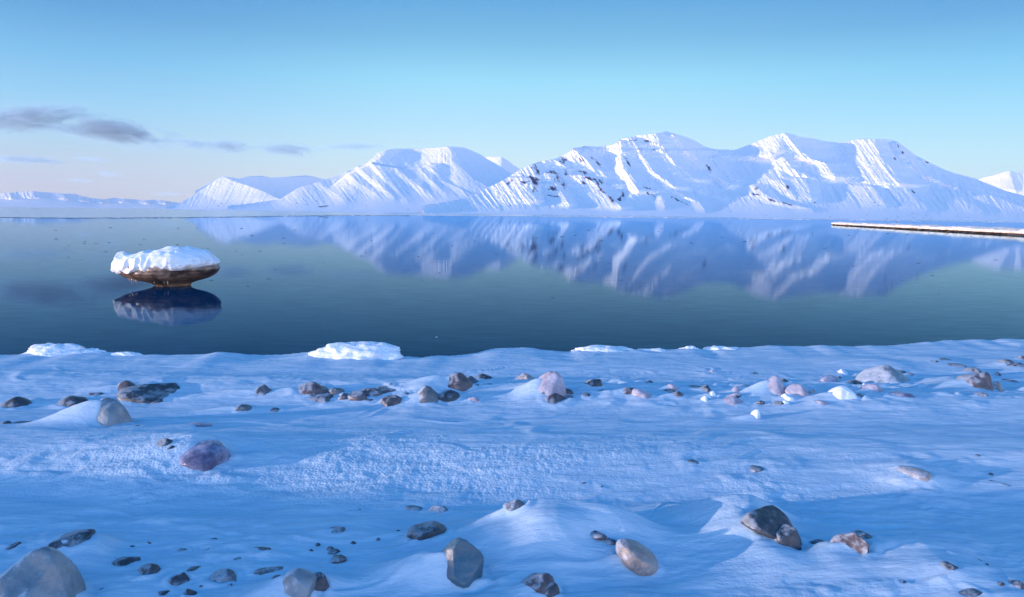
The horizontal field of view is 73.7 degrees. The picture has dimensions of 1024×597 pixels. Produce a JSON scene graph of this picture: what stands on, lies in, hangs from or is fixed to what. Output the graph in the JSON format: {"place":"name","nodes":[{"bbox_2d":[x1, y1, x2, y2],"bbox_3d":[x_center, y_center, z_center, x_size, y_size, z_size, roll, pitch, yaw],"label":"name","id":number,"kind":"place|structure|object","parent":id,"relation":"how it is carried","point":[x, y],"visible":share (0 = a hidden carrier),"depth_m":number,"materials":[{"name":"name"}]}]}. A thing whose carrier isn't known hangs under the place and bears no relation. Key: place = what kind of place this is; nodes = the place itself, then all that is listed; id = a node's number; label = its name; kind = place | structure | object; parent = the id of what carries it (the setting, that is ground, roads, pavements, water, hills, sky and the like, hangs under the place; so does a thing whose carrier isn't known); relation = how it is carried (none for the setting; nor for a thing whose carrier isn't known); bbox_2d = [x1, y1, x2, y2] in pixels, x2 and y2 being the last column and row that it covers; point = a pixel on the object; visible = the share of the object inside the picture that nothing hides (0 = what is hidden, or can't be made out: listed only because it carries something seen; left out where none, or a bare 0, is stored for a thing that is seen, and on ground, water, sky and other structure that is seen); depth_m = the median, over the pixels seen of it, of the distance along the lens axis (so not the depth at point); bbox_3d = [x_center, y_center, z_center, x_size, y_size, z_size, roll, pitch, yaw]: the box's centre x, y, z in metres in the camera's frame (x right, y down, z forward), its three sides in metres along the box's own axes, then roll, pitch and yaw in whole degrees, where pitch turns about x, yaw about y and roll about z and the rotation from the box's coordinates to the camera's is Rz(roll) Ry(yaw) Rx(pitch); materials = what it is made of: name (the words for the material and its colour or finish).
{"place":"outdoors","nodes":[
{"label":"outdoors","id":0,"kind":"place"},
{"bbox_2d":[0,191,177,208],"bbox_3d":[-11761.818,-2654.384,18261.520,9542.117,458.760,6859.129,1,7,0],"label":"mountain","id":1,"kind":"structure","parent":0,"point":[38,199],"depth_m":18439.93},
{"bbox_2d":[166,176,279,209],"bbox_3d":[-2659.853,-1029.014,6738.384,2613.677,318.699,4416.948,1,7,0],"label":"mountain","id":2,"kind":"structure","parent":0,"point":[226,192],"depth_m":5782.83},
{"bbox_2d":[195,175,325,198],"bbox_3d":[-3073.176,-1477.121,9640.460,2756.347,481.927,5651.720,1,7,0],"label":"mountain","id":3,"kind":"structure","parent":0,"point":[280,187],"depth_m":8295.79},
{"bbox_2d":[228,146,511,212],"bbox_3d":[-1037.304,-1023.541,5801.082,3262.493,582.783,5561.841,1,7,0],"label":"mountain","id":4,"kind":"structure","parent":0,"point":[401,181],"depth_m":4900.05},
{"bbox_2d":[485,156,519,174],"bbox_3d":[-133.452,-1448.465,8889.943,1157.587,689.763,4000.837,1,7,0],"label":"mountain","id":5,"kind":"structure","parent":0,"point":[507,165],"depth_m":8155.54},
{"bbox_2d":[0,338,1023,596],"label":"snow ground","id":6,"kind":"structure","parent":0,"point":[296,478],"depth_m":4.53,"materials":[{"name":"snow"}]},
{"bbox_2d":[5,541,20,549],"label":"stone","id":7,"kind":"object","parent":6,"relation":"on","point":[13,545],"visible":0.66,"depth_m":3.39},
{"bbox_2d":[0,397,31,407],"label":"stone","id":8,"kind":"object","parent":6,"relation":"on","point":[16,402],"visible":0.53,"depth_m":6.04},
{"bbox_2d":[0,546,85,596],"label":"boulder","id":9,"kind":"object","parent":6,"relation":"on","point":[46,571],"visible":1,"depth_m":2.88,"materials":[{"name":"stone"}]},
{"bbox_2d":[23,343,85,356],"bbox_3d":[-5.843,0.744,8.792,0.980,0.335,0.453,1,7,0],"label":"ice mound","id":10,"kind":"object","parent":6,"relation":"on","point":[51,349],"visible":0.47,"depth_m":8.66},
{"bbox_2d":[47,529,95,548],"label":"boulder","id":11,"kind":"object","parent":6,"relation":"on","point":[75,538],"visible":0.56,"depth_m":3.40,"materials":[{"name":"stone"}]},
{"bbox_2d":[56,396,87,406],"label":"stone","id":12,"kind":"object","parent":6,"relation":"on","point":[68,401],"visible":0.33,"depth_m":6.12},
{"bbox_2d":[79,348,105,352],"bbox_3d":[-5.474,0.753,8.811,0.552,0.227,0.253,1,7,0],"label":"ice mound","id":13,"kind":"object","parent":6,"relation":"on","point":[92,350],"visible":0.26,"depth_m":8.76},
{"bbox_2d":[87,392,103,395],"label":"stone","id":14,"kind":"object","parent":6,"relation":"on","point":[96,393],"visible":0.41,"depth_m":6.35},
{"bbox_2d":[97,397,132,426],"bbox_3d":[-3.265,1.032,5.537,0.378,0.457,0.326,1,7,0],"label":"boulder","id":15,"kind":"object","parent":6,"relation":"on","point":[112,411],"visible":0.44,"depth_m":5.47,"materials":[{"name":"stone"}]},
{"bbox_2d":[112,557,140,565],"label":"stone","id":16,"kind":"object","parent":6,"relation":"on","point":[122,561],"visible":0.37,"depth_m":3.28,"materials":[{"name":"stone"}]},
{"bbox_2d":[118,380,134,390],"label":"stone","id":17,"kind":"object","parent":6,"relation":"on","point":[123,384],"visible":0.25,"depth_m":6.48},
{"bbox_2d":[112,351,142,355],"bbox_3d":[-4.948,0.762,8.738,0.517,0.174,0.242,1,7,0],"label":"ice mound","id":18,"kind":"object","parent":6,"relation":"on","point":[124,353],"visible":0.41,"depth_m":8.68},
{"bbox_2d":[117,383,179,402],"bbox_3d":[-3.416,0.921,6.449,0.599,0.213,0.567,1,7,0],"label":"boulder","id":19,"kind":"object","parent":6,"relation":"on","point":[146,393],"visible":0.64,"depth_m":6.32,"materials":[{"name":"stone"}]},
{"bbox_2d":[137,563,160,574],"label":"stone","id":20,"kind":"object","parent":6,"relation":"on","point":[148,568],"visible":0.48,"depth_m":3.17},
{"bbox_2d":[158,590,169,595],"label":"stone","id":21,"kind":"object","parent":6,"relation":"on","point":[161,593],"visible":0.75,"depth_m":3.00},
{"bbox_2d":[156,438,172,446],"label":"stone","id":22,"kind":"object","parent":6,"relation":"on","point":[164,442],"visible":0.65,"depth_m":4.68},
{"bbox_2d":[168,572,189,585],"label":"stone","id":23,"kind":"object","parent":6,"relation":"on","point":[179,579],"visible":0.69,"depth_m":3.10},
{"bbox_2d":[185,588,196,594],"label":"stone","id":24,"kind":"object","parent":6,"relation":"on","point":[189,591],"visible":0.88,"depth_m":2.98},
{"bbox_2d":[187,566,201,570],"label":"stone","id":25,"kind":"object","parent":6,"relation":"on","point":[192,568],"visible":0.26,"depth_m":3.22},
{"bbox_2d":[188,422,212,426],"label":"stone","id":26,"kind":"object","parent":6,"relation":"on","point":[199,424],"visible":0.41,"depth_m":5.46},
{"bbox_2d":[179,440,230,470],"bbox_3d":[-2.113,1.107,4.669,0.406,0.235,0.388,5,8,31],"label":"boulder","id":27,"kind":"object","parent":6,"relation":"on","point":[205,455],"visible":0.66,"depth_m":4.55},
{"bbox_2d":[208,569,235,582],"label":"stone","id":28,"kind":"object","parent":6,"relation":"on","point":[222,575],"visible":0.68,"depth_m":3.12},
{"bbox_2d":[234,404,251,410],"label":"stone","id":29,"kind":"object","parent":6,"relation":"on","point":[243,407],"visible":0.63,"depth_m":5.98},
{"bbox_2d":[253,546,270,550],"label":"stone","id":30,"kind":"object","parent":6,"relation":"on","point":[263,548],"visible":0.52,"depth_m":3.40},
{"bbox_2d":[255,384,271,394],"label":"stone","id":31,"kind":"object","parent":6,"relation":"on","point":[263,389],"visible":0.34,"depth_m":6.40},
{"bbox_2d":[253,566,283,574],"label":"boulder","id":32,"kind":"object","parent":6,"relation":"on","point":[262,571],"visible":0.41,"depth_m":3.19,"materials":[{"name":"grey stone"}]},
{"bbox_2d":[269,407,278,411],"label":"stone","id":33,"kind":"object","parent":6,"relation":"on","point":[274,409],"visible":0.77,"depth_m":6.05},
{"bbox_2d":[283,568,316,596],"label":"boulder","id":34,"kind":"object","parent":6,"relation":"on","point":[299,582],"visible":0.91,"depth_m":2.95,"materials":[{"name":"stone"}]},
{"bbox_2d":[298,381,328,395],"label":"boulder","id":35,"kind":"object","parent":6,"relation":"on","point":[312,388],"visible":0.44,"depth_m":6.42,"materials":[{"name":"grey stone"}]},
{"bbox_2d":[307,394,332,402],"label":"stone","id":36,"kind":"object","parent":6,"relation":"on","point":[323,398],"visible":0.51,"depth_m":6.28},
{"bbox_2d":[314,572,328,590],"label":"stone","id":37,"kind":"object","parent":6,"relation":"on","point":[322,584],"visible":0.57,"depth_m":3.01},
{"bbox_2d":[327,549,339,554],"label":"pebble","id":38,"kind":"object","parent":6,"relation":"on","point":[333,551],"visible":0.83,"depth_m":3.42,"materials":[{"name":"stone"}]},
{"bbox_2d":[328,388,344,394],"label":"stone","id":39,"kind":"object","parent":6,"relation":"on","point":[334,391],"visible":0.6,"depth_m":6.42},
{"bbox_2d":[331,526,344,532],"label":"stone","id":40,"kind":"object","parent":6,"relation":"on","point":[339,529],"visible":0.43,"depth_m":3.65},
{"bbox_2d":[331,554,345,562],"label":"stone","id":41,"kind":"object","parent":6,"relation":"on","point":[339,558],"visible":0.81,"depth_m":3.30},
{"bbox_2d":[337,393,348,399],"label":"stone","id":42,"kind":"object","parent":6,"relation":"on","point":[343,396],"visible":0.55,"depth_m":6.29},
{"bbox_2d":[308,341,402,359],"bbox_3d":[-2.004,0.797,8.826,1.314,0.463,0.606,1,7,0],"label":"ice mound","id":43,"kind":"object","parent":6,"relation":"on","point":[362,350],"visible":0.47,"depth_m":8.66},
{"bbox_2d":[347,390,366,400],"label":"stone","id":44,"kind":"object","parent":6,"relation":"on","point":[356,395],"visible":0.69,"depth_m":6.28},
{"bbox_2d":[360,388,381,395],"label":"stone","id":45,"kind":"object","parent":6,"relation":"on","point":[372,391],"visible":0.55,"depth_m":6.38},
{"bbox_2d":[377,386,395,393],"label":"boulder","id":46,"kind":"object","parent":6,"relation":"on","point":[384,389],"visible":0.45,"depth_m":6.46,"materials":[{"name":"stone"}]},
{"bbox_2d":[381,395,401,406],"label":"stone","id":47,"kind":"object","parent":6,"relation":"on","point":[390,400],"visible":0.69,"depth_m":6.17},
{"bbox_2d":[405,505,422,510],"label":"stone","id":48,"kind":"object","parent":6,"relation":"on","point":[413,508],"visible":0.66,"depth_m":4.07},
{"bbox_2d":[407,521,446,540],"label":"boulder","id":49,"kind":"object","parent":6,"relation":"on","point":[425,530],"visible":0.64,"depth_m":3.53,"materials":[{"name":"stone"}]},
{"bbox_2d":[418,385,438,402],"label":"stone","id":50,"kind":"object","parent":6,"relation":"on","point":[426,394],"visible":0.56,"depth_m":6.23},
{"bbox_2d":[428,505,447,513],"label":"stone","id":51,"kind":"object","parent":6,"relation":"on","point":[437,509],"visible":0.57,"depth_m":4.01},
{"bbox_2d":[438,389,459,401],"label":"stone","id":52,"kind":"object","parent":6,"relation":"on","point":[449,395],"visible":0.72,"depth_m":6.30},
{"bbox_2d":[448,372,472,391],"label":"stone","id":53,"kind":"object","parent":6,"relation":"on","point":[460,381],"visible":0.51,"depth_m":6.58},
{"bbox_2d":[442,537,483,587],"bbox_3d":[-0.253,1.227,3.157,0.235,0.272,0.199,7,9,40],"label":"boulder","id":54,"kind":"object","parent":6,"relation":"on","point":[465,559],"visible":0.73,"depth_m":3.09,"materials":[{"name":"grey stone"}]},
{"bbox_2d":[467,376,478,383],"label":"stone","id":55,"kind":"object","parent":6,"relation":"on","point":[473,380],"visible":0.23,"depth_m":6.85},
{"bbox_2d":[467,397,479,401],"bbox_3d":[-0.358,0.945,6.325,0.137,0.076,0.086,2,7,11],"label":"ice chunk","id":56,"kind":"object","parent":6,"relation":"on","point":[475,399],"visible":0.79,"depth_m":6.29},
{"bbox_2d":[475,374,491,378],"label":"stone","id":57,"kind":"object","parent":6,"relation":"on","point":[483,376],"visible":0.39,"depth_m":7.54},
{"bbox_2d":[503,499,523,510],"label":"stone","id":58,"kind":"object","parent":6,"relation":"on","point":[515,504],"visible":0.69,"depth_m":3.58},
{"bbox_2d":[515,373,533,378],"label":"stone","id":59,"kind":"object","parent":6,"relation":"on","point":[524,376],"visible":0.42,"depth_m":7.59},
{"bbox_2d":[521,572,553,594],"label":"stone","id":60,"kind":"object","parent":6,"relation":"on","point":[538,582],"visible":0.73,"depth_m":3.02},
{"bbox_2d":[537,371,565,396],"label":"stone","id":61,"kind":"object","parent":6,"relation":"on","point":[552,382],"visible":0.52,"depth_m":6.41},
{"bbox_2d":[545,582,559,596],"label":"stone","id":62,"kind":"object","parent":6,"relation":"on","point":[552,589],"visible":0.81,"depth_m":2.99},
{"bbox_2d":[545,393,565,403],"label":"stone","id":63,"kind":"object","parent":6,"relation":"on","point":[554,398],"visible":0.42,"depth_m":6.29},
{"bbox_2d":[566,388,572,393],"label":"pebble","id":64,"kind":"object","parent":6,"relation":"on","point":[569,391],"visible":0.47,"depth_m":6.50,"materials":[{"name":"stone"}]},
{"bbox_2d":[584,379,601,386],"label":"stone","id":65,"kind":"object","parent":6,"relation":"on","point":[594,382],"visible":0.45,"depth_m":6.73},
{"bbox_2d":[590,530,606,539],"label":"stone","id":66,"kind":"object","parent":6,"relation":"on","point":[595,535],"visible":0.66,"depth_m":3.40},
{"bbox_2d":[570,345,633,351],"bbox_3d":[1.284,0.760,9.419,1.082,0.217,0.484,1,7,0],"label":"ice mound","id":67,"kind":"object","parent":6,"relation":"on","point":[604,348],"visible":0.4,"depth_m":9.36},
{"bbox_2d":[604,538,616,544],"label":"stone","id":68,"kind":"object","parent":6,"relation":"on","point":[609,541],"visible":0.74,"depth_m":3.39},
{"bbox_2d":[623,387,633,393],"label":"stone","id":69,"kind":"object","parent":6,"relation":"on","point":[626,390],"visible":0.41,"depth_m":6.48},
{"bbox_2d":[615,538,658,575],"bbox_3d":[0.600,1.251,3.283,0.229,0.128,0.197,33,6,-4],"label":"boulder","id":70,"kind":"object","parent":6,"relation":"on","point":[637,558],"visible":0.94,"depth_m":3.21,"materials":[{"name":"beige stone"}]},
{"bbox_2d":[632,388,650,397],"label":"stone","id":71,"kind":"object","parent":6,"relation":"on","point":[637,392],"visible":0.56,"depth_m":6.40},
{"bbox_2d":[643,348,664,351],"bbox_3d":[1.944,0.764,9.474,0.528,0.154,0.280,1,7,0],"label":"ice mound","id":72,"kind":"object","parent":6,"relation":"on","point":[657,349],"visible":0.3,"depth_m":9.44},
{"bbox_2d":[664,388,675,392],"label":"stone","id":73,"kind":"object","parent":6,"relation":"on","point":[669,390],"visible":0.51,"depth_m":6.59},
{"bbox_2d":[667,384,677,389],"bbox_3d":[1.575,0.894,6.709,0.115,0.120,0.109,0,7,0],"label":"ice chunk","id":74,"kind":"object","parent":6,"relation":"on","point":[673,386],"visible":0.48,"depth_m":6.67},
{"bbox_2d":[673,391,682,396],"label":"stone","id":75,"kind":"object","parent":6,"relation":"on","point":[678,393],"visible":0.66,"depth_m":6.44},
{"bbox_2d":[678,346,698,348],"bbox_3d":[2.476,0.752,9.599,0.353,0.184,0.154,1,7,0],"label":"ice mound","id":76,"kind":"object","parent":6,"relation":"on","point":[690,347],"visible":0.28,"depth_m":9.56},
{"bbox_2d":[700,385,710,391],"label":"stone","id":77,"kind":"object","parent":6,"relation":"on","point":[705,388],"visible":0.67,"depth_m":6.64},
{"bbox_2d":[703,346,737,349],"bbox_3d":[2.973,0.762,9.698,0.620,0.178,0.289,1,7,0],"label":"ice mound","id":78,"kind":"object","parent":6,"relation":"on","point":[718,348],"visible":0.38,"depth_m":9.63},
{"bbox_2d":[723,395,742,405],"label":"stone","id":79,"kind":"object","parent":6,"relation":"on","point":[731,400],"visible":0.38,"depth_m":6.31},
{"bbox_2d":[732,386,739,391],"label":"ice chunk","id":80,"kind":"object","parent":6,"relation":"on","point":[736,389],"visible":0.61,"depth_m":6.59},
{"bbox_2d":[751,409,760,418],"bbox_3d":[2.129,1.044,5.972,0.089,0.162,0.102,10,7,-1],"label":"ice chunk","id":81,"kind":"object","parent":6,"relation":"on","point":[756,413],"visible":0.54,"depth_m":5.94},
{"bbox_2d":[750,465,763,471],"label":"stone","id":82,"kind":"object","parent":6,"relation":"on","point":[753,468],"visible":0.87,"depth_m":4.61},
{"bbox_2d":[741,505,801,544],"bbox_3d":[1.349,1.195,3.574,0.344,0.188,0.290,31,6,-4],"label":"boulder","id":83,"kind":"object","parent":6,"relation":"on","point":[768,521],"visible":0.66,"depth_m":3.51,"materials":[{"name":"stone"}]},
{"bbox_2d":[768,375,784,393],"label":"stone","id":84,"kind":"object","parent":6,"relation":"on","point":[776,385],"visible":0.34,"depth_m":6.54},
{"bbox_2d":[773,401,783,404],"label":"stone","id":85,"kind":"object","parent":6,"relation":"on","point":[778,403],"visible":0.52,"depth_m":6.28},
{"bbox_2d":[781,393,793,400],"bbox_3d":[2.583,0.938,6.413,0.099,0.088,0.128,-4,9,-35],"label":"ice chunk","id":86,"kind":"object","parent":6,"relation":"on","point":[786,396],"visible":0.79,"depth_m":6.38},
{"bbox_2d":[774,524,801,549],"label":"stone","id":87,"kind":"object","parent":6,"relation":"on","point":[787,535],"visible":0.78,"depth_m":3.44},
{"bbox_2d":[784,383,809,396],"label":"stone","id":88,"kind":"object","parent":6,"relation":"on","point":[798,389],"visible":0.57,"depth_m":6.49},
{"bbox_2d":[809,539,822,543],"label":"stone","id":89,"kind":"object","parent":6,"relation":"on","point":[815,541],"visible":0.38,"depth_m":3.53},
{"bbox_2d":[815,400,829,404],"bbox_3d":[2.845,0.974,6.287,0.146,0.077,0.115,4,7,0],"label":"ice chunk","id":90,"kind":"object","parent":6,"relation":"on","point":[822,402],"visible":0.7,"depth_m":6.25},
{"bbox_2d":[820,375,840,381],"bbox_3d":[3.619,0.980,7.844,0.319,0.218,0.263,1,7,0],"label":"ice chunk","id":91,"kind":"object","parent":6,"relation":"on","point":[829,378],"visible":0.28,"depth_m":7.75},
{"bbox_2d":[828,386,856,399],"bbox_3d":[3.109,0.940,6.436,0.287,0.237,0.218,19,7,-2],"label":"ice chunk","id":92,"kind":"object","parent":6,"relation":"on","point":[842,392],"visible":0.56,"depth_m":6.37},
{"bbox_2d":[837,369,847,375],"bbox_3d":[3.954,0.954,8.149,0.192,0.223,0.220,5,8,31],"label":"ice chunk","id":93,"kind":"object","parent":6,"relation":"on","point":[844,372],"visible":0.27,"depth_m":8.14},
{"bbox_2d":[830,532,868,553],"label":"boulder","id":94,"kind":"object","parent":6,"relation":"on","point":[856,542],"visible":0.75,"depth_m":3.38,"materials":[{"name":"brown stone"}]},
{"bbox_2d":[846,380,862,384],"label":"stone","id":95,"kind":"object","parent":6,"relation":"on","point":[857,382],"visible":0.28,"depth_m":7.49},
{"bbox_2d":[852,530,871,538],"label":"stone","id":96,"kind":"object","parent":6,"relation":"on","point":[864,535],"visible":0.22,"depth_m":3.56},
{"bbox_2d":[860,384,883,391],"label":"stone","id":97,"kind":"object","parent":6,"relation":"on","point":[876,388],"visible":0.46,"depth_m":6.68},
{"bbox_2d":[854,365,909,383],"bbox_3d":[4.195,0.971,7.761,0.622,0.456,0.563,0,7,-9],"label":"boulder","id":98,"kind":"object","parent":6,"relation":"on","point":[884,374],"visible":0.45,"depth_m":7.62,"materials":[{"name":"stone"}]},
{"bbox_2d":[888,391,914,397],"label":"stone","id":99,"kind":"object","parent":6,"relation":"on","point":[900,393],"visible":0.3,"depth_m":6.46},
{"bbox_2d":[897,466,932,481],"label":"stone","id":100,"kind":"object","parent":6,"relation":"on","point":[919,473],"visible":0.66,"depth_m":4.48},
{"bbox_2d":[940,561,958,569],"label":"stone","id":101,"kind":"object","parent":6,"relation":"on","point":[947,565],"visible":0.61,"depth_m":3.19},
{"bbox_2d":[947,363,966,366],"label":"stone","id":102,"kind":"object","parent":6,"relation":"on","point":[957,364],"visible":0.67,"depth_m":8.60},
{"bbox_2d":[958,588,981,596],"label":"boulder","id":103,"kind":"object","parent":6,"relation":"on","point":[969,592],"visible":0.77,"depth_m":3.05,"materials":[{"name":"stone"}]},
{"bbox_2d":[962,367,981,372],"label":"stone","id":104,"kind":"object","parent":6,"relation":"on","point":[973,369],"visible":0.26,"depth_m":8.31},
{"bbox_2d":[956,372,992,390],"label":"stone","id":105,"kind":"object","parent":6,"relation":"on","point":[982,380],"visible":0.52,"depth_m":7.12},
{"bbox_2d":[974,392,987,396],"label":"stone","id":106,"kind":"object","parent":6,"relation":"on","point":[981,394],"visible":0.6,"depth_m":6.58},
{"bbox_2d":[992,381,1004,390],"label":"stone","id":107,"kind":"object","parent":6,"relation":"on","point":[996,385],"visible":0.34,"depth_m":7.14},
{"bbox_2d":[998,359,1014,363],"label":"stone","id":108,"kind":"object","parent":6,"relation":"on","point":[1007,361],"visible":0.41,"depth_m":8.66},
{"bbox_2d":[1007,362,1023,366],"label":"stone","id":109,"kind":"object","parent":6,"relation":"on","point":[1017,364],"visible":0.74,"depth_m":8.55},
{"bbox_2d":[1008,580,1023,588],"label":"stone","id":110,"kind":"object","parent":6,"relation":"on","point":[1019,584],"visible":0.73,"depth_m":3.12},
{"bbox_2d":[0,215,1023,357],"bbox_3d":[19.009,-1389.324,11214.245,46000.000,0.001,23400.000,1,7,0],"label":"water","id":111,"kind":"structure","parent":0,"point":[644,283],"depth_m":22.23,"materials":[{"name":"blue liquid"}]},
{"bbox_2d":[110,246,219,286],"bbox_3d":[-10.461,-0.752,20.688,3.191,1.712,2.189,1,7,0],"label":"ice capped rock","id":112,"kind":"object","parent":111,"relation":"in","point":[172,266],"visible":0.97,"depth_m":19.87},
{"bbox_2d":[831,222,1023,235],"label":"breakwater","id":113,"kind":"object","parent":111,"relation":"in","point":[996,230],"visible":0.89,"depth_m":136.05,"materials":[{"name":"stone"}]},
{"bbox_2d":[0,207,1023,221],"bbox_3d":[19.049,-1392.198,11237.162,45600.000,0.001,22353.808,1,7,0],"label":"sea ice","id":114,"kind":"structure","parent":0,"point":[37,212],"depth_m":585.57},
{"bbox_2d":[0,0,1023,202],"label":"sky","id":115,"kind":"structure","parent":0,"point":[164,100],"materials":[{"name":"blue"}]},
{"bbox_2d":[423,131,1023,220],"bbox_3d":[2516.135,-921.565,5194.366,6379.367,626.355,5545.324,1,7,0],"label":"mountain","id":116,"kind":"structure","parent":0,"point":[782,175],"depth_m":3973.44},
{"bbox_2d":[978,171,1023,195],"bbox_3d":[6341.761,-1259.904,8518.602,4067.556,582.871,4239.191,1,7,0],"label":"mountain","id":117,"kind":"structure","parent":0,"point":[1011,181],"depth_m":7803.88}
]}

